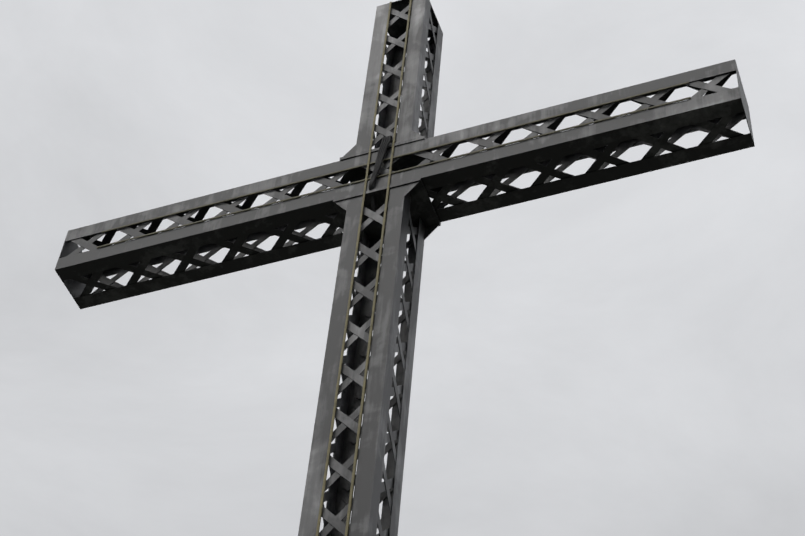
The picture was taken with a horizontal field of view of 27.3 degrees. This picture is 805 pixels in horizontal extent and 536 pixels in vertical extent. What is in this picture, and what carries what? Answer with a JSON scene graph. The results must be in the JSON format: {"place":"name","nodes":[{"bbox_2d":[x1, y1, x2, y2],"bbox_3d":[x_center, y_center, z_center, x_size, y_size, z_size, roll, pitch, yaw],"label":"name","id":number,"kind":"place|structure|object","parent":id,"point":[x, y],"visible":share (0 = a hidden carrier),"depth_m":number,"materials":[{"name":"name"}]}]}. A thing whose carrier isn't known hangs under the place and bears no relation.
{"place":"outdoors","nodes":[
{"label":"outdoors","id":0,"kind":"place"},
{"bbox_2d":[0,0,804,535],"label":"sky","id":1,"kind":"structure","parent":0,"point":[624,356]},
{"bbox_2d":[55,0,754,535],"bbox_3d":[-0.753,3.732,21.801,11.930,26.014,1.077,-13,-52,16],"label":"cross","id":2,"kind":"object","parent":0,"point":[399,176],"visible":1,"depth_m":26.74,"materials":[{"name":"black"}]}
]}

